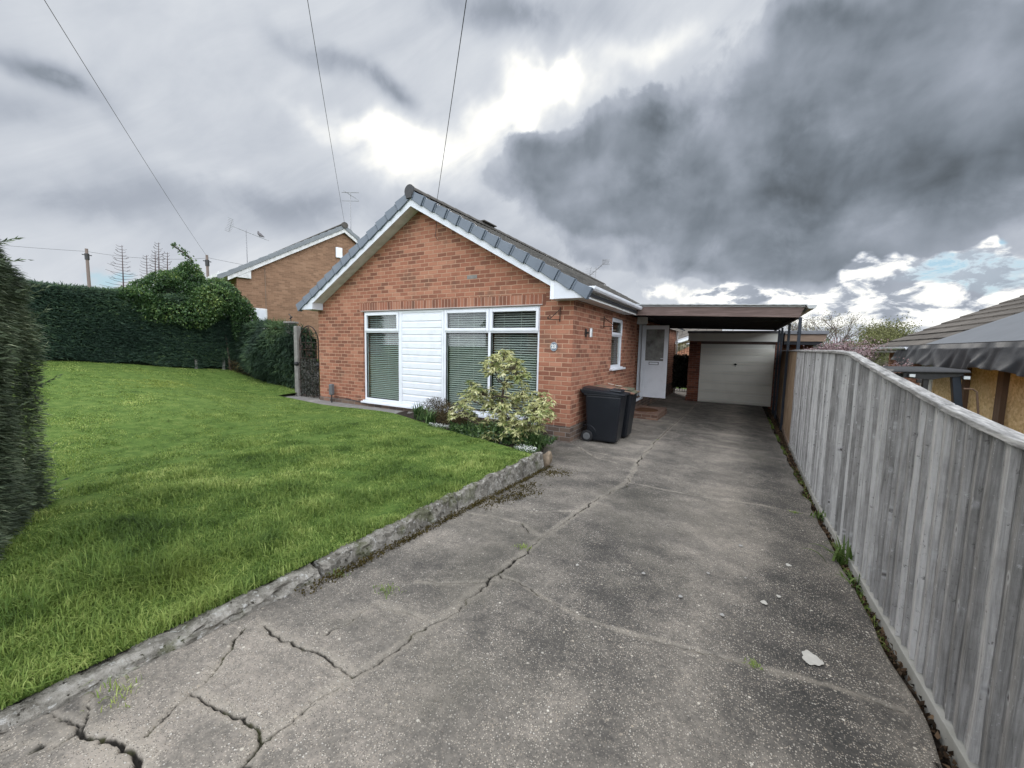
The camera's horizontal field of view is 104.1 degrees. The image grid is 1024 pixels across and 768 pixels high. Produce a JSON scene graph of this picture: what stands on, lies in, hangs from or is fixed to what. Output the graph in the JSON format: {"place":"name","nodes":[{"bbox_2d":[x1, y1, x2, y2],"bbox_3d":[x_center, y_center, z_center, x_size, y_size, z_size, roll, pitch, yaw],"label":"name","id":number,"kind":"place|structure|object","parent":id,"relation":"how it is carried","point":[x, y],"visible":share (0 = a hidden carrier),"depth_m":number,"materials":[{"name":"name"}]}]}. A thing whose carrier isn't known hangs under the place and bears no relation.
{"place":"outdoors","nodes":[
{"label":"outdoors","id":0,"kind":"place"},
{"bbox_2d":[0,360,532,709],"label":"lawn","id":1,"kind":"structure","parent":0,"point":[65,404],"depth_m":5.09,"materials":[{"name":"green plant"}]},
{"bbox_2d":[0,236,69,562],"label":"conifer hedge","id":2,"kind":"object","parent":1,"relation":"on","point":[21,479],"visible":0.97,"depth_m":2.74,"materials":[{"name":"green plant"}]},
{"bbox_2d":[99,246,136,287],"bbox_3d":[-10.644,-2.106,10.940,0.239,3.320,0.925,4,6,29],"label":"bare conifer tree","id":3,"kind":"object","parent":1,"relation":"on","point":[123,276],"visible":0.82,"depth_m":10.84,"materials":[{"name":"grey plant"}]},
{"bbox_2d":[8,279,250,369],"bbox_3d":[-10.941,-1.270,10.041,1.530,2.609,8.138,4,6,29],"label":"conifer hedge","id":4,"kind":"object","parent":1,"relation":"on","point":[82,323],"visible":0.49,"depth_m":10.25,"materials":[{"name":"green plant"}]},
{"bbox_2d":[140,255,150,276],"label":"bare conifer tree","id":5,"kind":"object","parent":1,"relation":"on","point":[146,262],"visible":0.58,"depth_m":11.27,"materials":[{"name":"plant"}]},
{"bbox_2d":[149,251,158,281],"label":"bare conifer tree","id":6,"kind":"object","parent":1,"relation":"on","point":[155,258],"visible":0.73,"depth_m":11.40,"materials":[{"name":"plant"}]},
{"bbox_2d":[150,242,164,272],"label":"bare conifer tree","id":7,"kind":"object","parent":1,"relation":"on","point":[159,265],"visible":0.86,"depth_m":11.61,"materials":[{"name":"grey plant"}]},
{"bbox_2d":[161,252,171,269],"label":"bare conifer tree","id":8,"kind":"object","parent":1,"relation":"on","point":[167,261],"visible":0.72,"depth_m":11.70,"materials":[{"name":"grey plant"}]},
{"bbox_2d":[105,242,260,369],"bbox_3d":[-9.585,-2.274,11.758,1.860,3.753,3.669,4,6,29],"label":"climbing shrub","id":9,"kind":"object","parent":1,"relation":"on","point":[188,279],"visible":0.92,"depth_m":11.55,"materials":[{"name":"green plant"}]},
{"bbox_2d":[227,317,316,387],"bbox_3d":[-7.227,-0.823,11.574,4.159,2.322,1.179,4,6,29],"label":"leaning conifer","id":10,"kind":"object","parent":1,"relation":"on","point":[265,349],"visible":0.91,"depth_m":11.06,"materials":[{"name":"green plant"}]},
{"bbox_2d":[283,314,298,334],"bbox_3d":[-6.172,-0.812,11.191,0.280,2.288,0.280,4,6,29],"label":"gate post","id":11,"kind":"object","parent":1,"relation":"on","point":[289,322],"visible":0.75,"depth_m":11.03,"materials":[{"name":"concrete"}]},
{"bbox_2d":[277,393,411,413],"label":"path","id":12,"kind":"structure","parent":0,"point":[308,399],"depth_m":9.12,"materials":[{"name":"concrete"}]},
{"bbox_2d":[294,326,301,395],"bbox_3d":[-5.585,-0.543,10.414,0.160,1.920,0.120,4,6,29],"label":"gate post","id":13,"kind":"object","parent":12,"relation":"on","point":[297,330],"visible":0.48,"depth_m":10.35,"materials":[{"name":"concrete"}]},
{"bbox_2d":[294,325,319,398],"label":"garden gate","id":14,"kind":"structure","parent":13,"relation":"attached to","point":[310,376],"depth_m":10.14,"materials":[{"name":"black metal"}]},
{"bbox_2d":[329,384,402,409],"bbox_3d":[-3.234,0.290,8.801,2.242,0.460,0.116,4,6,27],"label":"cable box","id":15,"kind":"object","parent":12,"relation":"on","point":[331,389],"visible":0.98,"depth_m":9.21,"materials":[{"name":"grey plastic"}]},
{"bbox_2d":[0,388,941,767],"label":"driveway","id":16,"kind":"structure","parent":0,"point":[648,592],"depth_m":1.83,"materials":[{"name":"concrete"}]},
{"bbox_2d":[0,452,543,733],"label":"kerb","id":17,"kind":"structure","parent":16,"relation":"on","point":[53,697],"depth_m":2.01,"materials":[{"name":"concrete"}]},
{"bbox_2d":[294,464,553,595],"bbox_3d":[-0.310,1.077,3.603,0.144,0.178,3.408,4,6,29],"label":"kerb moss","id":18,"kind":"object","parent":16,"relation":"on","point":[403,540],"visible":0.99,"depth_m":2.85,"materials":[{"name":"green plant"}]},
{"bbox_2d":[80,439,802,712],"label":"crack weeds","id":19,"kind":"object","parent":16,"relation":"on","point":[752,661],"visible":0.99,"depth_m":1.55,"materials":[{"name":"green plant"}]},
{"bbox_2d":[296,184,684,442],"bbox_3d":[1.197,-1.725,12.805,7.554,4.820,12.172,4,6,29],"label":"bungalow","id":20,"kind":"object","parent":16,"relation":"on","point":[405,304],"visible":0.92,"depth_m":7.88,"materials":[{"name":"red brick"},{"name":"concrete tile"},{"name":"white upvc"}]},
{"bbox_2d":[364,311,399,402],"bbox_3d":[-2.764,-0.586,8.607,1.080,1.930,0.150,4,6,29],"label":"window","id":21,"kind":"structure","parent":20,"relation":"in","point":[388,330],"depth_m":8.67,"materials":[{"name":"white plastic"}]},
{"bbox_2d":[436,0,466,204],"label":"overhead wire","id":22,"kind":"object","parent":20,"relation":"attached to","point":[452,93],"visible":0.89,"depth_m":4.54,"materials":[{"name":"black metal"}]},
{"bbox_2d":[444,306,539,418],"bbox_3d":[-0.403,-0.412,7.267,2.060,1.930,0.150,4,6,29],"label":"window","id":23,"kind":"structure","parent":20,"relation":"in","point":[489,311],"depth_m":7.27,"materials":[{"name":"white plastic"}]},
{"bbox_2d":[550,342,556,350],"bbox_3d":[0.682,-0.610,6.516,0.124,0.152,0.016,4,6,29],"label":"number plaque","id":24,"kind":"object","parent":20,"relation":"attached to","point":[553,346],"visible":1,"depth_m":6.51,"materials":[{"name":"white ceramic"}]},
{"bbox_2d":[547,307,560,321],"bbox_3d":[0.667,-1.112,6.349,0.265,0.230,0.018,-2,6,-32],"label":"hanging basket bracket","id":25,"kind":"object","parent":20,"relation":"attached to","point":[554,314],"visible":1,"depth_m":6.38,"materials":[{"name":"black metal"}]},
{"bbox_2d":[585,328,592,337],"bbox_3d":[1.317,-0.875,6.824,0.125,0.158,0.067,4,6,29],"label":"wall lamp","id":26,"kind":"object","parent":20,"relation":"attached to","point":[590,333],"visible":1,"depth_m":6.79,"materials":[{"name":"white metal"}]},
{"bbox_2d":[586,259,609,278],"bbox_3d":[3.590,-4.709,16.803,0.480,0.908,1.260,-2,6,-31],"label":"tv aerial","id":27,"kind":"object","parent":20,"relation":"attached to","point":[604,261],"visible":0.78,"depth_m":16.41,"materials":[{"name":"grey metal"}]},
{"bbox_2d":[603,316,617,327],"bbox_3d":[1.888,-1.185,7.627,0.275,0.230,0.018,4,6,29],"label":"hanging basket bracket","id":28,"kind":"object","parent":20,"relation":"attached to","point":[610,322],"visible":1,"depth_m":7.64,"materials":[{"name":"black metal"}]},
{"bbox_2d":[609,318,625,370],"bbox_3d":[2.256,-0.867,8.701,0.230,1.105,1.060,4,6,29],"label":"window","id":29,"kind":"structure","parent":20,"relation":"in","point":[617,366],"depth_m":8.95,"materials":[{"name":"white plastic"}]},
{"bbox_2d":[639,325,669,398],"bbox_3d":[3.822,-0.599,10.745,0.690,1.940,0.105,4,6,29],"label":"door","id":30,"kind":"structure","parent":20,"relation":"in","point":[655,338],"depth_m":10.75,"materials":[{"name":"white plastic"}]},
{"bbox_2d":[671,342,688,391],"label":"garden gate","id":31,"kind":"structure","parent":20,"relation":"attached to","point":[679,371],"depth_m":15.37,"materials":[{"name":"black metal"}]},
{"bbox_2d":[631,304,816,429],"bbox_3d":[5.427,-0.449,10.693,3.434,2.868,6.004,4,6,29],"label":"carport","id":32,"kind":"object","parent":20,"relation":"attached to","point":[776,317],"visible":0.86,"depth_m":8.72,"materials":[{"name":"brown wood"}]},
{"bbox_2d":[469,468,577,510],"bbox_3d":[0.216,1.073,4.196,0.462,0.107,1.804,4,6,29],"label":"kerb moss","id":33,"kind":"object","parent":16,"relation":"on","point":[554,472],"visible":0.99,"depth_m":3.96,"materials":[{"name":"green plant"}]},
{"bbox_2d":[543,451,551,466],"bbox_3d":[0.435,0.972,5.074,0.143,0.289,0.233,16,13,5],"label":"stone","id":34,"kind":"object","parent":16,"relation":"on","point":[547,458],"visible":0.69,"depth_m":5.00,"materials":[{"name":"beige stone"}]},
{"bbox_2d":[580,385,630,442],"bbox_3d":[1.567,0.507,6.791,0.759,0.921,0.532,4,6,27],"label":"wheelie bin","id":35,"kind":"object","parent":16,"relation":"on","point":[605,409],"visible":1,"depth_m":6.59,"materials":[{"name":"black plastic"}]},
{"bbox_2d":[596,383,639,437],"bbox_3d":[1.891,0.478,7.297,0.759,0.938,0.532,4,6,29],"label":"wheelie bin","id":36,"kind":"object","parent":16,"relation":"on","point":[629,413],"visible":0.2,"depth_m":7.04,"materials":[{"name":"black plastic"}]},
{"bbox_2d":[685,331,783,409],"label":"garage","id":37,"kind":"structure","parent":16,"relation":"on","point":[733,367],"depth_m":13.22,"materials":[{"name":"brick"}]},
{"bbox_2d":[698,344,774,406],"bbox_3d":[7.374,-0.321,13.215,2.125,1.980,0.105,4,6,29],"label":"door","id":38,"kind":"structure","parent":37,"relation":"in","point":[742,374],"depth_m":13.19,"materials":[{"name":"beige paint"}]},
{"bbox_2d":[396,411,545,453],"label":"flower bed soil","id":39,"kind":"structure","parent":0,"point":[411,416],"depth_m":6.87,"materials":[{"name":"brown soil"}]},
{"bbox_2d":[410,402,427,419],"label":"strap leaved plant","id":40,"kind":"object","parent":39,"relation":"on","point":[417,410],"visible":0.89,"depth_m":7.28,"materials":[{"name":"green plant"}]},
{"bbox_2d":[417,407,436,422],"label":"strap leaved plant","id":41,"kind":"object","parent":39,"relation":"on","point":[429,417],"visible":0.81,"depth_m":6.86,"materials":[{"name":"green plant"}]},
{"bbox_2d":[427,423,449,428],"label":"white flowers","id":42,"kind":"object","parent":39,"relation":"on","point":[438,425],"visible":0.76,"depth_m":6.47,"materials":[{"name":"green plant"}]},
{"bbox_2d":[421,396,481,425],"bbox_3d":[-1.112,0.512,7.033,0.652,0.509,1.781,-3,7,-41],"label":"heather","id":43,"kind":"object","parent":39,"relation":"on","point":[438,408],"visible":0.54,"depth_m":6.98,"materials":[{"name":"plant"}]},
{"bbox_2d":[462,419,476,431],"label":"strap leaved plant","id":44,"kind":"object","parent":39,"relation":"on","point":[469,424],"visible":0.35,"depth_m":6.14,"materials":[{"name":"green plant"}]},
{"bbox_2d":[447,349,557,445],"bbox_3d":[-0.157,0.241,5.805,2.013,1.506,0.989,4,6,29],"label":"variegated shrub","id":45,"kind":"object","parent":39,"relation":"on","point":[540,411],"visible":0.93,"depth_m":5.56,"materials":[{"name":"green plant"}]},
{"bbox_2d":[448,419,557,447],"bbox_3d":[-0.219,0.684,6.016,1.672,0.414,0.992,4,6,29],"label":"ground cover","id":46,"kind":"object","parent":39,"relation":"on","point":[458,428],"visible":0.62,"depth_m":5.72,"materials":[{"name":"green plant"}]},
{"bbox_2d":[513,444,538,453],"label":"white flowers","id":47,"kind":"object","parent":39,"relation":"on","point":[528,449],"visible":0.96,"depth_m":5.02,"materials":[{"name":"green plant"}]},
{"bbox_2d":[516,431,554,450],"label":"strap leaved plant","id":48,"kind":"object","parent":39,"relation":"on","point":[538,445],"visible":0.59,"depth_m":5.39,"materials":[{"name":"green plant"}]},
{"bbox_2d":[0,0,1023,344],"label":"sky","id":49,"kind":"structure","parent":0,"point":[866,157],"materials":[{"name":"grey"}]},
{"bbox_2d":[635,407,657,411],"bbox_3d":[3.353,0.643,10.056,0.619,0.018,0.597,4,6,29],"label":"doormat","id":50,"kind":"object","parent":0,"point":[644,409],"visible":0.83,"depth_m":9.98,"materials":[{"name":"brown fabric"}]},
{"bbox_2d":[762,406,950,767],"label":"soil strip","id":51,"kind":"object","parent":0,"point":[936,740],"visible":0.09,"depth_m":1.89,"materials":[{"name":"brown soil"}]},
{"bbox_2d":[777,350,796,445],"bbox_3d":[6.751,0.174,9.915,0.058,2.037,6.283,4,6,31],"label":"wooden fence","id":52,"kind":"object","parent":51,"relation":"on","point":[790,379],"visible":0.69,"depth_m":8.41,"materials":[{"name":"brown wood"}]},
{"bbox_2d":[809,510,825,521],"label":"strap leaved plant","id":53,"kind":"object","parent":51,"relation":"on","point":[819,515],"visible":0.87,"depth_m":3.77,"materials":[{"name":"green plant"}]},
{"bbox_2d":[767,418,890,658],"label":"fence foot weeds","id":54,"kind":"object","parent":51,"relation":"on","point":[799,482],"visible":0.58,"depth_m":2.80,"materials":[{"name":"green plant"}]},
{"bbox_2d":[807,535,854,565],"bbox_3d":[2.369,1.211,2.911,0.312,0.200,0.358,-3,7,-37],"label":"strap leaved plant","id":55,"kind":"object","parent":51,"relation":"on","point":[839,554],"visible":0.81,"depth_m":2.91,"materials":[{"name":"green plant"}]},
{"bbox_2d":[838,570,863,591],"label":"strap leaved plant","id":56,"kind":"object","parent":51,"relation":"on","point":[852,580],"visible":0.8,"depth_m":2.63,"materials":[{"name":"green plant"}]},
{"bbox_2d":[767,408,957,767],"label":"leaf litter","id":57,"kind":"object","parent":51,"relation":"on","point":[942,751],"visible":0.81,"depth_m":2.15,"materials":[{"name":"brown plant"}]},
{"bbox_2d":[788,350,1023,767],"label":"wooden fence","id":58,"kind":"object","parent":51,"relation":"on","point":[916,492],"visible":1,"depth_m":1.76,"materials":[{"name":"grey wood"}]},
{"bbox_2d":[881,366,979,414],"bbox_3d":[7.365,0.800,7.401,1.587,2.265,2.767,4,6,29],"label":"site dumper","id":59,"kind":"object","parent":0,"point":[924,374],"visible":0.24,"depth_m":6.38,"materials":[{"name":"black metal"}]},
{"bbox_3d":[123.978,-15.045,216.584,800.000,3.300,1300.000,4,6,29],"label":"ground","id":60,"kind":"structure","parent":0,"visible":0},
{"bbox_2d":[82,248,91,286],"bbox_3d":[-35.642,-7.113,33.724,0.558,8.420,0.295,-2,6,-35],"label":"telegraph pole","id":61,"kind":"object","parent":60,"relation":"on","point":[86,256],"visible":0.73,"depth_m":33.43,"materials":[{"name":"brown wood"}]},
{"bbox_2d":[203,255,210,276],"bbox_3d":[-25.752,-6.786,33.939,0.558,8.150,0.295,-2,6,-35],"label":"telegraph pole","id":62,"kind":"object","parent":60,"relation":"on","point":[207,264],"visible":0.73,"depth_m":33.58,"materials":[{"name":"brown wood"}]},
{"bbox_2d":[44,0,203,251],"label":"overhead wire","id":63,"kind":"object","parent":62,"relation":"attached to","point":[106,100],"visible":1,"depth_m":11.62,"materials":[{"name":"black metal"}]},
{"bbox_2d":[206,222,359,358],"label":"neighbouring house","id":64,"kind":"structure","parent":60,"relation":"on","point":[278,284],"depth_m":17.17,"materials":[{"name":"brick"}]},
{"bbox_2d":[225,217,265,262],"bbox_3d":[-14.385,-7.667,21.744,2.141,2.539,0.480,1,5,-3],"label":"tv aerial","id":65,"kind":"object","parent":64,"relation":"attached to","point":[246,237],"visible":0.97,"depth_m":21.70,"materials":[{"name":"grey metal"}]},
{"bbox_2d":[254,309,265,319],"bbox_3d":[-10.356,-2.676,16.345,0.010,0.750,0.500,6,7,42],"label":"meter box door","id":66,"kind":"structure","parent":64,"relation":"in","point":[261,314],"depth_m":16.39,"materials":[{"name":"white plastic"}]},
{"bbox_2d":[307,0,343,217],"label":"overhead wire","id":67,"kind":"object","parent":64,"relation":"attached to","point":[322,92],"visible":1,"depth_m":8.90,"materials":[{"name":"black metal"}]},
{"bbox_2d":[342,191,358,228],"bbox_3d":[-7.533,-8.008,18.736,0.870,2.164,0.340,3,6,23],"label":"tv aerial","id":68,"kind":"object","parent":64,"relation":"attached to","point":[350,203],"visible":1,"depth_m":18.68,"materials":[{"name":"grey metal"}]},
{"bbox_2d":[670,328,721,354],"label":"neighbouring house","id":69,"kind":"structure","parent":60,"relation":"on","point":[682,333],"depth_m":23.91,"materials":[{"name":"orange brick"}]},
{"bbox_2d":[675,340,888,365],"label":"treeline","id":70,"kind":"object","parent":60,"relation":"on","point":[878,361],"depth_m":85.10,"materials":[{"name":"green plant"}]},
{"bbox_2d":[786,317,819,330],"bbox_3d":[25.457,-3.325,35.580,3.344,5.940,5.536,4,6,29],"label":"bare tree","id":71,"kind":"object","parent":60,"relation":"on","point":[792,324],"visible":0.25,"depth_m":35.50,"materials":[{"name":"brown plant"}]},
{"bbox_2d":[782,331,828,349],"bbox_3d":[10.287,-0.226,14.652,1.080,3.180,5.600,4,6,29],"label":"garage","id":72,"kind":"structure","parent":60,"relation":"on","point":[809,339],"depth_m":12.19,"materials":[{"name":"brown wood"}]},
{"bbox_2d":[786,310,861,343],"bbox_3d":[26.814,-3.180,33.843,4.244,6.036,5.128,-2,6,-33],"label":"bare tree","id":73,"kind":"object","parent":60,"relation":"on","point":[831,328],"visible":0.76,"depth_m":33.20,"materials":[{"name":"brown plant"}]},
{"bbox_2d":[815,337,840,346],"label":"garden bush","id":74,"kind":"object","parent":60,"relation":"on","point":[827,339],"visible":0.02,"depth_m":14.39,"materials":[{"name":"brown plant"}]},
{"bbox_2d":[813,346,863,355],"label":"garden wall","id":75,"kind":"structure","parent":60,"relation":"on","point":[847,349],"depth_m":12.81,"materials":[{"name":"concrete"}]},
{"bbox_2d":[825,327,864,345],"bbox_3d":[28.356,-2.762,34.790,3.257,5.091,4.434,4,6,29],"label":"bare tree","id":76,"kind":"object","parent":60,"relation":"on","point":[845,339],"visible":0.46,"depth_m":34.16,"materials":[{"name":"brown plant"}]},
{"bbox_2d":[803,334,912,379],"bbox_3d":[9.187,0.159,10.652,2.177,3.012,3.126,1,5,-5],"label":"blossom tree","id":77,"kind":"object","parent":60,"relation":"on","point":[844,347],"visible":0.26,"depth_m":10.77,"materials":[{"name":"white plant"}]},
{"bbox_2d":[847,324,908,363],"bbox_3d":[30.186,-2.373,32.369,5.449,5.031,5.572,4,6,29],"label":"spring tree","id":78,"kind":"object","parent":60,"relation":"on","point":[875,342],"visible":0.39,"depth_m":32.26,"materials":[{"name":"green plant"}]},
{"bbox_2d":[841,306,932,362],"bbox_3d":[32.293,-3.323,34.629,5.653,6.618,7.596,4,6,29],"label":"spring tree","id":79,"kind":"object","parent":60,"relation":"on","point":[898,327],"visible":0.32,"depth_m":33.82,"materials":[{"name":"green plant"}]},
{"bbox_2d":[872,295,1023,433],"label":"house under renovation","id":80,"kind":"structure","parent":60,"relation":"on","point":[985,346],"depth_m":8.18,"materials":[{"name":"grey tile"}]}
]}

